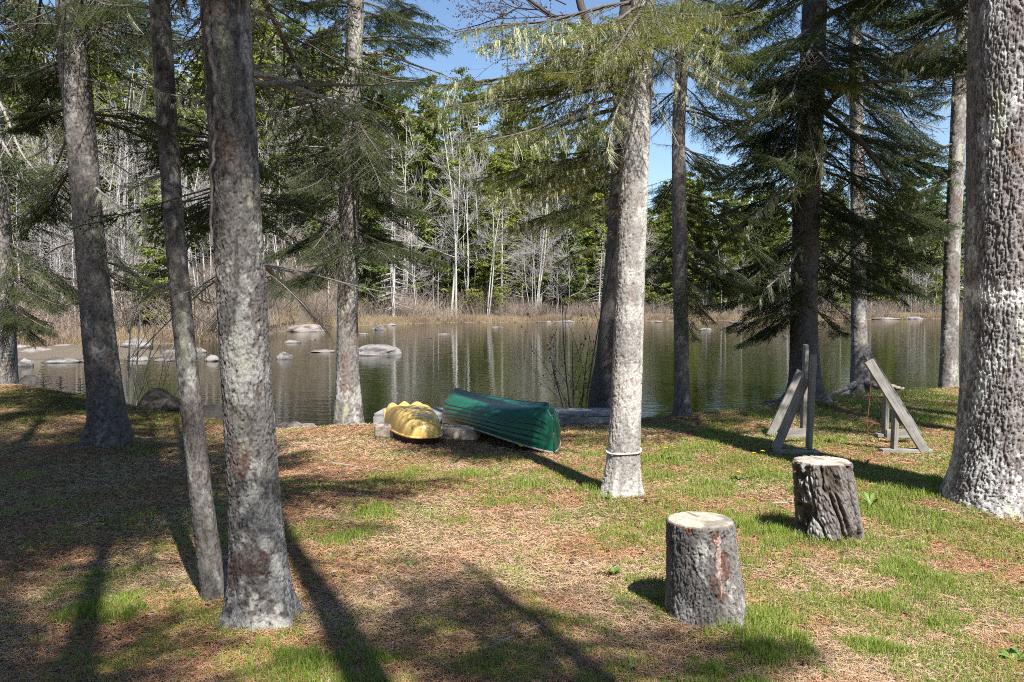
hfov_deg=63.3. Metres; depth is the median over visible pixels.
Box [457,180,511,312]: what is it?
spruce tree
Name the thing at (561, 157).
pine tree
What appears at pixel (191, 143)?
bare tree
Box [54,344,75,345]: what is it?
rock
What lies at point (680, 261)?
spruce tree
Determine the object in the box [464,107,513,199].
bare tree
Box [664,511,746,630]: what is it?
tree stump
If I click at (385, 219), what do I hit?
bare tree
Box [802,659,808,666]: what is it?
pine cone
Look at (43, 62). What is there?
pine tree
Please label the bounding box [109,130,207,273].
bare tree
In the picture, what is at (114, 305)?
brush clump
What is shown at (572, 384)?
bare shrub
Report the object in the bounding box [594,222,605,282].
bare tree
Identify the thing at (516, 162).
spruce tree
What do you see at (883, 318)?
rock
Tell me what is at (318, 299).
brush clump
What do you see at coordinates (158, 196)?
bare tree
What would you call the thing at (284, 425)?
boulder
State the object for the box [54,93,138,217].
bare tree
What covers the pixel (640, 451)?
cord
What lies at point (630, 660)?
weed
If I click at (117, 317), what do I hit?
brush clump
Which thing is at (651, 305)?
brush clump
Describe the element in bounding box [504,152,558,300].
spruce tree
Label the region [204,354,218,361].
rock
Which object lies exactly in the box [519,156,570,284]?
pine tree
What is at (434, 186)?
spruce tree
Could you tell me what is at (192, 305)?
brush clump
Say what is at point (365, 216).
pine tree
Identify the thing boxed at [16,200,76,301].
bare tree
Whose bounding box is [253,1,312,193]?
spruce tree
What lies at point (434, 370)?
lake
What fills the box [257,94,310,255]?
bare tree
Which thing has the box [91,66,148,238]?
spruce tree
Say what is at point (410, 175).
spruce tree
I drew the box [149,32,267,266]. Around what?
spruce tree
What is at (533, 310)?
brush clump
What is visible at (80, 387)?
spruce sapling
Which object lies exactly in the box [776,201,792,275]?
pine tree
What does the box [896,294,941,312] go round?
brush clump
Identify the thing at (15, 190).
bare tree
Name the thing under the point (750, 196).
pine tree
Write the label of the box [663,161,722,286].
pine tree
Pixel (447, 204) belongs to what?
bare tree
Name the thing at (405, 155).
spruce tree
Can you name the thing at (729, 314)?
brush clump
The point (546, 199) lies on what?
bare tree
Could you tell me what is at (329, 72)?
pine tree
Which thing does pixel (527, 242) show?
bare tree
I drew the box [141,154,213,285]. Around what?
bare tree
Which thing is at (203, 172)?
spruce tree
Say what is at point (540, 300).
birch tree
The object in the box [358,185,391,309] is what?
spruce tree
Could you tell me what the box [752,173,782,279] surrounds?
spruce tree
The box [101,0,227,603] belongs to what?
spruce tree
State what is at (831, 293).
spruce tree
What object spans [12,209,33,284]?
bare tree
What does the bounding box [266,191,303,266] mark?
bare tree
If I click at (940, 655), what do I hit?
stick
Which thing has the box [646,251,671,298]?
bare tree
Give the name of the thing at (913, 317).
rock
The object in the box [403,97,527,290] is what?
birch tree
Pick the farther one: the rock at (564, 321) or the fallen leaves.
the rock at (564, 321)
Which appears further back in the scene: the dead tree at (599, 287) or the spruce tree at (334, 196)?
the dead tree at (599, 287)
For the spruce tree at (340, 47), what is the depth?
100.17 m
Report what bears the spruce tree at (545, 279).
on the ground at (302, 313)
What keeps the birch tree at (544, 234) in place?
on the ground at (302, 313)
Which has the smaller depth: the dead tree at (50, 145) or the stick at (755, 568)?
the stick at (755, 568)
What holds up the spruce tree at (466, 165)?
on the ground at (302, 313)
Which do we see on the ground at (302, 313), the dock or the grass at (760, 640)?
the grass at (760, 640)
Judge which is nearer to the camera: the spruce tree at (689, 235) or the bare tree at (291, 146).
the bare tree at (291, 146)
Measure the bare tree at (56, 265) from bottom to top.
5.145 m
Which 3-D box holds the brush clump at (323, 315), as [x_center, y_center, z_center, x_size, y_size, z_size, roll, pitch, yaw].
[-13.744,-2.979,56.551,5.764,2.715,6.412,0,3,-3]
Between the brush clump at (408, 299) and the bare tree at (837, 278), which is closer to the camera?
the brush clump at (408, 299)
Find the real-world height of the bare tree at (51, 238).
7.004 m
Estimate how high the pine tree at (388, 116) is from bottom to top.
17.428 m
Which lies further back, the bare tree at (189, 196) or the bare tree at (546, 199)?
the bare tree at (546, 199)
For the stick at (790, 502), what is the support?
on the ground at (302, 313)
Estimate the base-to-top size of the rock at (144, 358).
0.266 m
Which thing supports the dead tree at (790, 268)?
on the ground at (302, 313)
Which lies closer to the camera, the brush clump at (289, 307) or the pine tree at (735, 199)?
the brush clump at (289, 307)
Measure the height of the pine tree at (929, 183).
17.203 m
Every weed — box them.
[601,566,621,575]
[620,658,637,668]
[857,492,879,505]
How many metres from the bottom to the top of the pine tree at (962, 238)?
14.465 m
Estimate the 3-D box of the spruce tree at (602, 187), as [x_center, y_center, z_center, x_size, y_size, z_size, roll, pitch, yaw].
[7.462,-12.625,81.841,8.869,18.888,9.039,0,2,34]
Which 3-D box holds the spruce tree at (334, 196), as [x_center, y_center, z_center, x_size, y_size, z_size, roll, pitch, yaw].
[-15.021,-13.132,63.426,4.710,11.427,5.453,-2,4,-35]
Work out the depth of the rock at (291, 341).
37.95 m
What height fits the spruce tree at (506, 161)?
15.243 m
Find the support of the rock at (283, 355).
on the ground at (302, 313)
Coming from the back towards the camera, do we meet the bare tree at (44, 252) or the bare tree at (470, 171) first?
the bare tree at (470, 171)
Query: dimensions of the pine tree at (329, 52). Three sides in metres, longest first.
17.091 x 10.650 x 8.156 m
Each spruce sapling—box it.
[35,366,51,386]
[54,376,68,389]
[73,378,85,394]
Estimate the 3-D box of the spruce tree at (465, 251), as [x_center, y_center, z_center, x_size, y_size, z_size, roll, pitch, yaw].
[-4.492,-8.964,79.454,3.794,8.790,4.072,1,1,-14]
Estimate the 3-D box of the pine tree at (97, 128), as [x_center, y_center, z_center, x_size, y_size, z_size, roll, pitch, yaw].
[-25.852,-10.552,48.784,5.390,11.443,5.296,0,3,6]
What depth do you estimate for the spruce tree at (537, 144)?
88.18 m
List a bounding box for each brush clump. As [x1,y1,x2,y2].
[14,281,76,319]
[16,286,126,321]
[16,300,66,337]
[20,296,113,326]
[28,276,144,328]
[35,300,80,329]
[45,317,80,341]
[55,289,129,318]
[66,303,138,330]
[110,265,195,320]
[116,298,150,323]
[126,287,216,334]
[126,304,215,325]
[137,271,216,327]
[156,291,217,330]
[162,299,217,330]
[189,255,279,280]
[191,249,214,277]
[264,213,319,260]
[268,303,288,324]
[275,298,304,310]
[281,259,321,279]
[302,283,337,317]
[307,292,336,320]
[308,272,337,308]
[326,292,382,314]
[358,285,413,316]
[380,285,418,312]
[390,294,443,316]
[396,304,422,316]
[397,297,427,315]
[400,284,450,313]
[431,291,466,321]
[435,285,505,314]
[454,288,516,312]
[461,298,516,315]
[474,289,507,313]
[494,293,534,310]
[506,295,547,315]
[507,297,549,315]
[530,295,558,314]
[537,298,590,313]
[550,307,577,319]
[567,295,600,315]
[567,300,600,316]
[644,298,666,313]
[647,294,672,312]
[652,304,672,319]
[712,309,733,317]
[726,299,755,313]
[819,294,848,312]
[867,297,912,317]
[867,302,897,316]
[870,299,909,313]
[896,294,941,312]
[913,298,941,313]
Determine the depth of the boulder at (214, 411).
11.70 m
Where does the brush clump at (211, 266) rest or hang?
on the ground at (302, 313)
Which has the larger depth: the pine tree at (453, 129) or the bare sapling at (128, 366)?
the pine tree at (453, 129)
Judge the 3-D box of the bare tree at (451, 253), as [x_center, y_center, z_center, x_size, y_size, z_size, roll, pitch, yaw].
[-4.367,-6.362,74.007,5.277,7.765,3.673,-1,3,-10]
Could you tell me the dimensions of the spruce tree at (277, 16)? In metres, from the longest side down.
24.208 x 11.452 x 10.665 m
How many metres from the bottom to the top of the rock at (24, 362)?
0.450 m
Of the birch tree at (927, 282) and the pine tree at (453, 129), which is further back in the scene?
the pine tree at (453, 129)
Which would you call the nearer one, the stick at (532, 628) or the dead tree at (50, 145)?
the stick at (532, 628)
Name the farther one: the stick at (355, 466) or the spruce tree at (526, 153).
the spruce tree at (526, 153)
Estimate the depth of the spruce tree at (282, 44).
86.61 m
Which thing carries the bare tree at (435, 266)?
on the ground at (302, 313)
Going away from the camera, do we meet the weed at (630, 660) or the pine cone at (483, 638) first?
the weed at (630, 660)
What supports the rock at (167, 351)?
on the ground at (302, 313)
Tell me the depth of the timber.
9.32 m
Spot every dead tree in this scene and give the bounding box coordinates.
[17,200,58,291]
[31,31,68,263]
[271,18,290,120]
[359,145,428,306]
[371,192,411,316]
[469,100,487,163]
[484,201,525,311]
[589,238,604,305]
[772,216,792,304]
[867,200,875,304]
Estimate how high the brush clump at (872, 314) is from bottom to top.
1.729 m
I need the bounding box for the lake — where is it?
[18,319,962,426]
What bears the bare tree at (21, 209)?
on the ground at (302, 313)
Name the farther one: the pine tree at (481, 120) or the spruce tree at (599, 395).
the pine tree at (481, 120)
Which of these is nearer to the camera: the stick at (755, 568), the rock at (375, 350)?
the stick at (755, 568)
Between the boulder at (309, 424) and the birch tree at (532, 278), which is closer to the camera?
the boulder at (309, 424)
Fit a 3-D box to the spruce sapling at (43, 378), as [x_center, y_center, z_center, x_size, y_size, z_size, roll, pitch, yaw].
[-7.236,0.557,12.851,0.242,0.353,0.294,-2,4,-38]
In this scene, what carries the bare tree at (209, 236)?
on the ground at (302, 313)
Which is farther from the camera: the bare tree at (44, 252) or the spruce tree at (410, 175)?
the spruce tree at (410, 175)
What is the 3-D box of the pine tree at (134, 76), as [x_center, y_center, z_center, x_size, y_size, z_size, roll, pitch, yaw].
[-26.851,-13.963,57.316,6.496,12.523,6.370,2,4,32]
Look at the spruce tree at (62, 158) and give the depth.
46.66 m
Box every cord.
[606,447,641,454]
[866,381,877,441]
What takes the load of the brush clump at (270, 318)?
on the ground at (302, 313)
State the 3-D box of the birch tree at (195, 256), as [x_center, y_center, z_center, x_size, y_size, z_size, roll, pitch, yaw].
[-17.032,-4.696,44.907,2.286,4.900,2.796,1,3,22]
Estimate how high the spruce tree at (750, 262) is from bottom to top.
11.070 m
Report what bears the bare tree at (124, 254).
on the ground at (302, 313)
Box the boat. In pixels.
[384,401,442,444]
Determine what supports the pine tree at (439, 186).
on the ground at (302, 313)
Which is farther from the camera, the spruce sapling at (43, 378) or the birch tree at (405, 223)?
the birch tree at (405, 223)
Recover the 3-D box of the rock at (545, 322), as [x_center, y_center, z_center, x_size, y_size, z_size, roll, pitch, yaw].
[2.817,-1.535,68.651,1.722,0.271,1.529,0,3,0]
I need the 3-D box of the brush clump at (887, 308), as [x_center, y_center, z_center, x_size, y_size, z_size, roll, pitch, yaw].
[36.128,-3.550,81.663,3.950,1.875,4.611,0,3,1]
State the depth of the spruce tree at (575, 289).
75.34 m
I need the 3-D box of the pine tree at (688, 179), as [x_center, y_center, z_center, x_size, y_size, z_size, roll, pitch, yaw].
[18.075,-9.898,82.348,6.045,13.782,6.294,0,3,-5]
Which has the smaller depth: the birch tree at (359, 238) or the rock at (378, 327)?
the rock at (378, 327)
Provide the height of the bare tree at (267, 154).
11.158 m
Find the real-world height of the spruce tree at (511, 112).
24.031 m
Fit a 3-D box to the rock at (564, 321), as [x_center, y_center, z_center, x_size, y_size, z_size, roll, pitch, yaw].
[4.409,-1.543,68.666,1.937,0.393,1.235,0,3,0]
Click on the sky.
(660, 158)
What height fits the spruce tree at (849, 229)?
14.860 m
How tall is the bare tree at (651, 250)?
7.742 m
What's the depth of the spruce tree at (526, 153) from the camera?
82.36 m
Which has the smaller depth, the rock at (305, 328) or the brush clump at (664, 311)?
the rock at (305, 328)
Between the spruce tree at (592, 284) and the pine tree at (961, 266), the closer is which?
the spruce tree at (592, 284)
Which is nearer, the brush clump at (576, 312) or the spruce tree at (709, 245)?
the brush clump at (576, 312)
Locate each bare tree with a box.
[5,134,60,304]
[8,123,68,286]
[10,125,68,271]
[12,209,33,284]
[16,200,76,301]
[16,213,74,290]
[21,192,74,262]
[23,178,112,315]
[27,76,160,300]
[27,225,113,321]
[42,44,146,254]
[46,145,141,312]
[48,47,147,206]
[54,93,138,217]
[58,198,120,284]
[101,191,150,302]
[103,173,163,323]
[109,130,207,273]
[114,96,208,218]
[114,146,160,249]
[115,224,156,283]
[125,147,208,267]
[128,46,181,153]
[129,172,207,251]
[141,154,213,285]
[180,144,213,280]
[257,90,280,248]
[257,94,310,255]
[261,201,282,250]
[264,113,315,241]
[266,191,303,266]
[273,89,338,210]
[306,199,336,302]
[330,141,400,272]
[376,197,432,294]
[390,228,437,306]
[395,222,423,292]
[397,117,490,298]
[411,218,452,309]
[436,228,477,310]
[439,128,494,265]
[441,128,493,220]
[450,132,483,209]
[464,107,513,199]
[500,244,540,307]
[509,215,554,305]
[515,230,561,302]
[518,121,587,296]
[543,254,571,308]
[545,147,597,299]
[553,229,592,314]
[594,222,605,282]
[645,213,660,284]
[645,235,659,266]
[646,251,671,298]
[647,184,655,256]
[712,238,737,307]
[732,248,752,313]
[829,245,849,310]
[912,268,936,309]
[921,251,942,298]
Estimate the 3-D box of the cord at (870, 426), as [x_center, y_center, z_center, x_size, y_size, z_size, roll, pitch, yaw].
[3.868,0.778,8.969,0.287,0.680,0.073,-3,4,-43]
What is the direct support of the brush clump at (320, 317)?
on the ground at (302, 313)
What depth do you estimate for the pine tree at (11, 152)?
41.54 m
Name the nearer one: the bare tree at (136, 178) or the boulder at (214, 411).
the boulder at (214, 411)
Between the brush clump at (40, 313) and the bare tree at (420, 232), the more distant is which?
the bare tree at (420, 232)
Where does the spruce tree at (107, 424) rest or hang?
on the ground at (302, 313)
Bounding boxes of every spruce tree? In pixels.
[0,0,100,384]
[0,0,208,447]
[5,102,46,240]
[10,0,50,202]
[32,98,74,265]
[60,27,150,251]
[63,0,424,632]
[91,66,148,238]
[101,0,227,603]
[127,188,171,327]
[133,53,159,173]
[135,73,195,232]
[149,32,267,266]
[183,90,261,256]
[250,0,310,242]
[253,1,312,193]
[256,0,291,149]
[259,0,472,424]
[268,16,294,75]
[274,152,312,246]
[294,149,332,237]
[302,109,338,237]
[328,45,344,65]
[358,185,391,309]
[359,165,386,274]
[376,71,482,302]
[386,116,411,250]
[396,157,421,269]
[409,0,771,497]
[413,0,630,416]
[413,155,444,277]
[435,178,496,307]
[447,214,471,286]
[449,147,482,262]
[456,90,488,163]
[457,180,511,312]
[458,186,504,288]
[465,140,532,294]
[468,129,495,228]
[491,98,527,166]
[493,210,530,304]
[500,123,560,286]
[502,144,514,191]
[504,141,527,213]
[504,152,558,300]
[517,115,565,257]
[519,208,564,307]
[548,217,595,306]
[554,168,603,308]
[555,119,609,303]
[565,131,649,303]
[644,276,656,299]
[645,0,781,416]
[645,215,671,306]
[647,180,669,290]
[649,203,700,308]
[665,224,705,311]
[669,182,727,304]
[693,0,1023,519]
[696,0,932,406]
[732,202,765,310]
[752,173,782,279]
[752,187,785,297]
[763,221,790,291]
[799,0,965,396]
[817,184,849,302]
[817,254,848,306]
[818,194,850,308]
[821,182,850,303]
[868,250,900,310]
[872,246,900,306]
[876,0,967,387]
[892,2,967,101]
[895,208,919,302]
[915,226,943,308]
[921,205,943,296]
[924,179,962,292]
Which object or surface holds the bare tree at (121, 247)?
on the ground at (302, 313)
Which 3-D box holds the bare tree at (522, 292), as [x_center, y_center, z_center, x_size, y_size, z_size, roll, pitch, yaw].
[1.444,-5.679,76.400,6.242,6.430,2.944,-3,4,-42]
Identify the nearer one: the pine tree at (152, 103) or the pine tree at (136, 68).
the pine tree at (152, 103)
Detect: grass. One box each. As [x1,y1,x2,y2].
[0,384,1023,681]
[17,287,962,346]
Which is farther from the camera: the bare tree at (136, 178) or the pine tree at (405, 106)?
the pine tree at (405, 106)
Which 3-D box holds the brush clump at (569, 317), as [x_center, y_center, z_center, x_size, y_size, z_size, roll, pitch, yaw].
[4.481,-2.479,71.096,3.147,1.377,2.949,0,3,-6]
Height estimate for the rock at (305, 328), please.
0.855 m
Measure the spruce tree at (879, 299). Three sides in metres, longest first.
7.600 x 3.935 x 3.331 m
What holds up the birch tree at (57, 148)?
on the ground at (302, 313)
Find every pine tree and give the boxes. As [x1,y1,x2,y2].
[1,33,35,172]
[2,62,57,273]
[7,48,66,243]
[21,81,109,246]
[31,32,61,145]
[88,1,138,92]
[101,49,157,210]
[101,66,155,176]
[121,36,152,113]
[130,91,161,211]
[153,52,186,86]
[266,13,332,158]
[289,24,380,235]
[299,55,333,134]
[311,53,339,150]
[324,82,395,288]
[361,55,409,217]
[362,26,440,231]
[386,100,413,153]
[396,110,450,217]
[414,139,455,233]
[439,66,497,168]
[440,120,471,187]
[488,87,546,160]
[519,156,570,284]
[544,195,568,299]
[545,137,600,265]
[644,209,662,300]
[646,194,671,284]
[648,204,671,291]
[656,179,671,238]
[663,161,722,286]
[664,173,710,282]
[691,186,741,298]
[698,190,752,311]
[717,186,748,249]
[728,181,767,278]
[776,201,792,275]
[847,192,880,261]
[873,187,935,303]
[885,176,936,310]
[899,162,946,302]
[928,206,963,289]
[936,170,965,277]
[938,189,964,285]
[960,256,964,295]
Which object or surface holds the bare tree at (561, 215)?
on the ground at (302, 313)
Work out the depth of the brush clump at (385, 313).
65.76 m
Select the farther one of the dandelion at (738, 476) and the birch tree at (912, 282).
the birch tree at (912, 282)
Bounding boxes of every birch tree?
[8,96,69,278]
[10,135,70,292]
[12,159,72,291]
[67,120,160,293]
[108,210,141,305]
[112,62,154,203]
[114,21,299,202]
[187,224,213,286]
[258,124,295,265]
[260,182,310,277]
[265,206,298,256]
[327,202,376,270]
[372,126,452,304]
[389,128,497,314]
[396,258,441,303]
[397,229,437,310]
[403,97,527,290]
[432,165,523,314]
[469,193,534,314]
[501,216,552,313]
[505,200,568,293]
[506,173,575,308]
[510,192,577,307]
[537,240,570,310]
[902,244,933,311]
[911,269,932,305]
[916,238,942,312]
[937,231,963,304]
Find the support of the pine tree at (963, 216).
on the ground at (302, 313)
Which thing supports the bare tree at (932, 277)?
on the ground at (302, 313)
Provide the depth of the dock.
10.95 m
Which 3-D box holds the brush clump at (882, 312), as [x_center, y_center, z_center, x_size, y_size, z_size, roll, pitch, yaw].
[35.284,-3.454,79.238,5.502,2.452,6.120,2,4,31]
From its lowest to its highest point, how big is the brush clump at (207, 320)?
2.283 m
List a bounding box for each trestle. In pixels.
[766,344,818,453]
[863,351,932,453]
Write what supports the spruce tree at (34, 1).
on the ground at (302, 313)
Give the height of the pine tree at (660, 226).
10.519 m
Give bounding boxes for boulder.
[17,374,46,387]
[137,388,180,413]
[203,403,222,419]
[276,421,301,428]
[302,423,315,426]
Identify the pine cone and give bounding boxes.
[388,601,398,605]
[481,635,487,641]
[512,632,523,637]
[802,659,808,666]
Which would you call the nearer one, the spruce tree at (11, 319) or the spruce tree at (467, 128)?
the spruce tree at (11, 319)
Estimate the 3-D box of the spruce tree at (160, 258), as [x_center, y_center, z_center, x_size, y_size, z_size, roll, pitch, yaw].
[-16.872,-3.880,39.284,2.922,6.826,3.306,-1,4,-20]
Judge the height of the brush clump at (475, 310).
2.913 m
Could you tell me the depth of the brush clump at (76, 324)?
36.99 m
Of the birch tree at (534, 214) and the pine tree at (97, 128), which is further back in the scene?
the birch tree at (534, 214)
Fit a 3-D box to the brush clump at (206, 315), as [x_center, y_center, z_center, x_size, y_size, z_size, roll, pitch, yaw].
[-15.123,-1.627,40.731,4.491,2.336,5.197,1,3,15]
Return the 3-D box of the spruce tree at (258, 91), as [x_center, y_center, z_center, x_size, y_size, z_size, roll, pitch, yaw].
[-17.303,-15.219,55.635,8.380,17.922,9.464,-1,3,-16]
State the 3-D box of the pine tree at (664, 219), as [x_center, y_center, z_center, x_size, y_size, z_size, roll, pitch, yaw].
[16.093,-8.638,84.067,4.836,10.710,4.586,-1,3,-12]
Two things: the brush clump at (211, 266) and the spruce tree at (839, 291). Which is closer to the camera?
the brush clump at (211, 266)
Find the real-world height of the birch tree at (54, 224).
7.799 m
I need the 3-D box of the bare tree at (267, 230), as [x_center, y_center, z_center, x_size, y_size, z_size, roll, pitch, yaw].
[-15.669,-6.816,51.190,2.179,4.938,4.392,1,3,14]
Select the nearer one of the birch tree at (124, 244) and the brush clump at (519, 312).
the birch tree at (124, 244)
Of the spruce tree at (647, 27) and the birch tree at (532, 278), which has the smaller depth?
the spruce tree at (647, 27)
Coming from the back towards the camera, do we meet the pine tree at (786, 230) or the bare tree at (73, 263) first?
the pine tree at (786, 230)
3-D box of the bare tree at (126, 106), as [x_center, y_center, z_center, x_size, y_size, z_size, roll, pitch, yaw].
[-24.493,-10.897,49.524,6.054,13.096,8.703,-1,3,-25]
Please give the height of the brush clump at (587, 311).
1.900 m
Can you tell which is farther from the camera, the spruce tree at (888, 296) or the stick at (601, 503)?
the spruce tree at (888, 296)
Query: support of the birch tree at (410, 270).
on the ground at (302, 313)
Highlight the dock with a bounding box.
[373,408,609,424]
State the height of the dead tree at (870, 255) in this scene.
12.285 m
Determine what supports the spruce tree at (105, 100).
on the ground at (302, 313)
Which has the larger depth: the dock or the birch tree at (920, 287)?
the birch tree at (920, 287)
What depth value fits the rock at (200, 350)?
31.38 m
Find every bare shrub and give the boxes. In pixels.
[113,296,219,402]
[494,137,720,416]
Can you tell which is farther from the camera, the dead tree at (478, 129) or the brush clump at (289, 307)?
the dead tree at (478, 129)
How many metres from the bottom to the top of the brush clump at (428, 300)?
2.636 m
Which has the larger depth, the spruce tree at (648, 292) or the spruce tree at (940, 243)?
the spruce tree at (940, 243)
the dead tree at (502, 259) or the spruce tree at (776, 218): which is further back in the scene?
the spruce tree at (776, 218)
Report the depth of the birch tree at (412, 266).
68.43 m
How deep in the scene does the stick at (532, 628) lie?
3.90 m
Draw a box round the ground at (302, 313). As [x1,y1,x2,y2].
[0,225,1023,681]
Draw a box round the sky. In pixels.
[0,0,965,287]
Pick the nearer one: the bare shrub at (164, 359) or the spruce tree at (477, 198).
the bare shrub at (164, 359)
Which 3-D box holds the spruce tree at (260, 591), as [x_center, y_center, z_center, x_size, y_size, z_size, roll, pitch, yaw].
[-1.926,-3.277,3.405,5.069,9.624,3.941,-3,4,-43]
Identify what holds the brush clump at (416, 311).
on the ground at (302, 313)
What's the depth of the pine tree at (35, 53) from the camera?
49.79 m
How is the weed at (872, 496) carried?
on the ground at (302, 313)
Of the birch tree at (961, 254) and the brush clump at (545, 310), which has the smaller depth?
the brush clump at (545, 310)
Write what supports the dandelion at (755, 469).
on the ground at (302, 313)
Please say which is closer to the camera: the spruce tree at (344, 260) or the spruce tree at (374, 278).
the spruce tree at (344, 260)
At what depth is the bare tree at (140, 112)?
56.40 m
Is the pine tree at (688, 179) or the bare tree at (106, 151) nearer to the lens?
the bare tree at (106, 151)
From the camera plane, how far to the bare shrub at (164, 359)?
12.86 m
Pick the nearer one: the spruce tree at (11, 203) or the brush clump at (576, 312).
the spruce tree at (11, 203)
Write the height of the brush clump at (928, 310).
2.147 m
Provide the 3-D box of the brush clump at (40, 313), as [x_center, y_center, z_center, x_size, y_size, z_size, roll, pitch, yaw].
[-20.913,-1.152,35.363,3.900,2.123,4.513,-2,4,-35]
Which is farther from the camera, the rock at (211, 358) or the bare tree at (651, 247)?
the bare tree at (651, 247)
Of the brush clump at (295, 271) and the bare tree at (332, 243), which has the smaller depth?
the brush clump at (295, 271)
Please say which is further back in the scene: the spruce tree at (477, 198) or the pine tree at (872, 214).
the pine tree at (872, 214)
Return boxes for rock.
[17,344,30,347]
[18,347,50,352]
[18,358,33,366]
[41,357,80,362]
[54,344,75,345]
[120,338,152,347]
[125,356,149,360]
[153,358,175,361]
[160,349,174,353]
[196,346,206,352]
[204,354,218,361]
[276,351,292,358]
[284,340,300,342]
[286,324,325,331]
[311,350,335,352]
[359,344,401,355]
[370,325,385,329]
[536,321,554,322]
[555,320,573,322]
[872,317,899,319]
[904,316,924,318]
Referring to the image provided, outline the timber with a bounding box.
[374,422,479,440]
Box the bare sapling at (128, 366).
[42,108,212,405]
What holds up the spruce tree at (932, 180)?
on the ground at (302, 313)
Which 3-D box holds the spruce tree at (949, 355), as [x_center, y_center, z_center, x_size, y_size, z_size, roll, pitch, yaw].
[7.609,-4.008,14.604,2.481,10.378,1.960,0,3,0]
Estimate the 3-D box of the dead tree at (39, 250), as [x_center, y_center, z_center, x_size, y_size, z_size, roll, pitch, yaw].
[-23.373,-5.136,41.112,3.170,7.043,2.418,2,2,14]
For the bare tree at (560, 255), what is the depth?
73.05 m
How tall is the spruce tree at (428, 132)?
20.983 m
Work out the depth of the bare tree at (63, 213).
43.98 m
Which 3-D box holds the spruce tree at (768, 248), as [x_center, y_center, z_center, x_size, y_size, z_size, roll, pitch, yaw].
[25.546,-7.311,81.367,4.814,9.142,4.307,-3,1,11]
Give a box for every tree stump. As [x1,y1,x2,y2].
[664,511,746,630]
[792,455,863,543]
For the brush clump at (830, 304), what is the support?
on the ground at (302, 313)
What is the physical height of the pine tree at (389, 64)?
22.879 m
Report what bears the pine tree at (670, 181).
on the ground at (302, 313)
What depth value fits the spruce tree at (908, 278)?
96.53 m
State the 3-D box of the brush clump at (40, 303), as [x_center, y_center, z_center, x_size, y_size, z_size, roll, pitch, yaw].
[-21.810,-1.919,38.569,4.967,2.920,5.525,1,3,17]
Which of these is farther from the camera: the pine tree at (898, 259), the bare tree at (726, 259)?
the pine tree at (898, 259)
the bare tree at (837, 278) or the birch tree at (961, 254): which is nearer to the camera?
the bare tree at (837, 278)
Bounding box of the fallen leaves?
[0,389,1023,681]
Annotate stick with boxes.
[280,444,319,446]
[330,461,391,470]
[483,611,563,649]
[567,500,643,509]
[740,562,768,572]
[772,501,793,503]
[939,649,959,659]
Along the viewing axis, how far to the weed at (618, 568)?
4.75 m
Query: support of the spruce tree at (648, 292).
on the ground at (302, 313)
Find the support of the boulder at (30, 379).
on the ground at (302, 313)
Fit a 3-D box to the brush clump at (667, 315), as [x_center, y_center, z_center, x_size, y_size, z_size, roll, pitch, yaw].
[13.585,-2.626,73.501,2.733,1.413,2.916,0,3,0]
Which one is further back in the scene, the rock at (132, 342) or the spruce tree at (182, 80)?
the spruce tree at (182, 80)
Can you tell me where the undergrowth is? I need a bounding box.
[14,225,962,331]
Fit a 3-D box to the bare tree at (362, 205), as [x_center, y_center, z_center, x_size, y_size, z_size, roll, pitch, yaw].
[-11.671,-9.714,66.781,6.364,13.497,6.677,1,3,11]
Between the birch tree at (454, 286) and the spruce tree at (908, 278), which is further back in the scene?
the spruce tree at (908, 278)
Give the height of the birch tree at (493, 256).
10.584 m
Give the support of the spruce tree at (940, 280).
on the ground at (302, 313)
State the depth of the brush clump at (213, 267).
46.90 m
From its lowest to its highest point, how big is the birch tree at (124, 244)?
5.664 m
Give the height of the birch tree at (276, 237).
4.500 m
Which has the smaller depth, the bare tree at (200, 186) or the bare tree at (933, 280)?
the bare tree at (200, 186)
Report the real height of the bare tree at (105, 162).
12.140 m
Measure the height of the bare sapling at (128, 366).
5.394 m
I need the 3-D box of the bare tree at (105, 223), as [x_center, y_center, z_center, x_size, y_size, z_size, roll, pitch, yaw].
[-21.482,-5.386,40.528,6.021,8.902,4.159,0,3,7]
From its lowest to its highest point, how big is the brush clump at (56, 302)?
2.649 m
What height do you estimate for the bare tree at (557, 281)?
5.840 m
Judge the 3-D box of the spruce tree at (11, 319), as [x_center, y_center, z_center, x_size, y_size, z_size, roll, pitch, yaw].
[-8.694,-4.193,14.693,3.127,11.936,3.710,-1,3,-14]
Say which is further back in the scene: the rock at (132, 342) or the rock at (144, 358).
the rock at (132, 342)
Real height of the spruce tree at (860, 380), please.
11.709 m
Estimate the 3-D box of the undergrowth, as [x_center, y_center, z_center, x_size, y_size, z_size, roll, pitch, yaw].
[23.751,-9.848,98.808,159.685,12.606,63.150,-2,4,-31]
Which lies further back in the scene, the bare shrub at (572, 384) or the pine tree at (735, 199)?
the pine tree at (735, 199)
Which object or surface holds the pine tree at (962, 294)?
on the ground at (302, 313)
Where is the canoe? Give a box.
[442,388,560,452]
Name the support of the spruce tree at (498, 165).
on the ground at (302, 313)
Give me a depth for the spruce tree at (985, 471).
6.07 m
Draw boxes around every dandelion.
[732,471,749,479]
[750,450,763,470]
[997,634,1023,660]
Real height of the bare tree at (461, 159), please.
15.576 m
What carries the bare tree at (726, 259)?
on the ground at (302, 313)
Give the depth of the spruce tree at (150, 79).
64.90 m
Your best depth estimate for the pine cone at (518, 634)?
3.87 m
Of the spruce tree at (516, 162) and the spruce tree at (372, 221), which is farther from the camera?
the spruce tree at (516, 162)

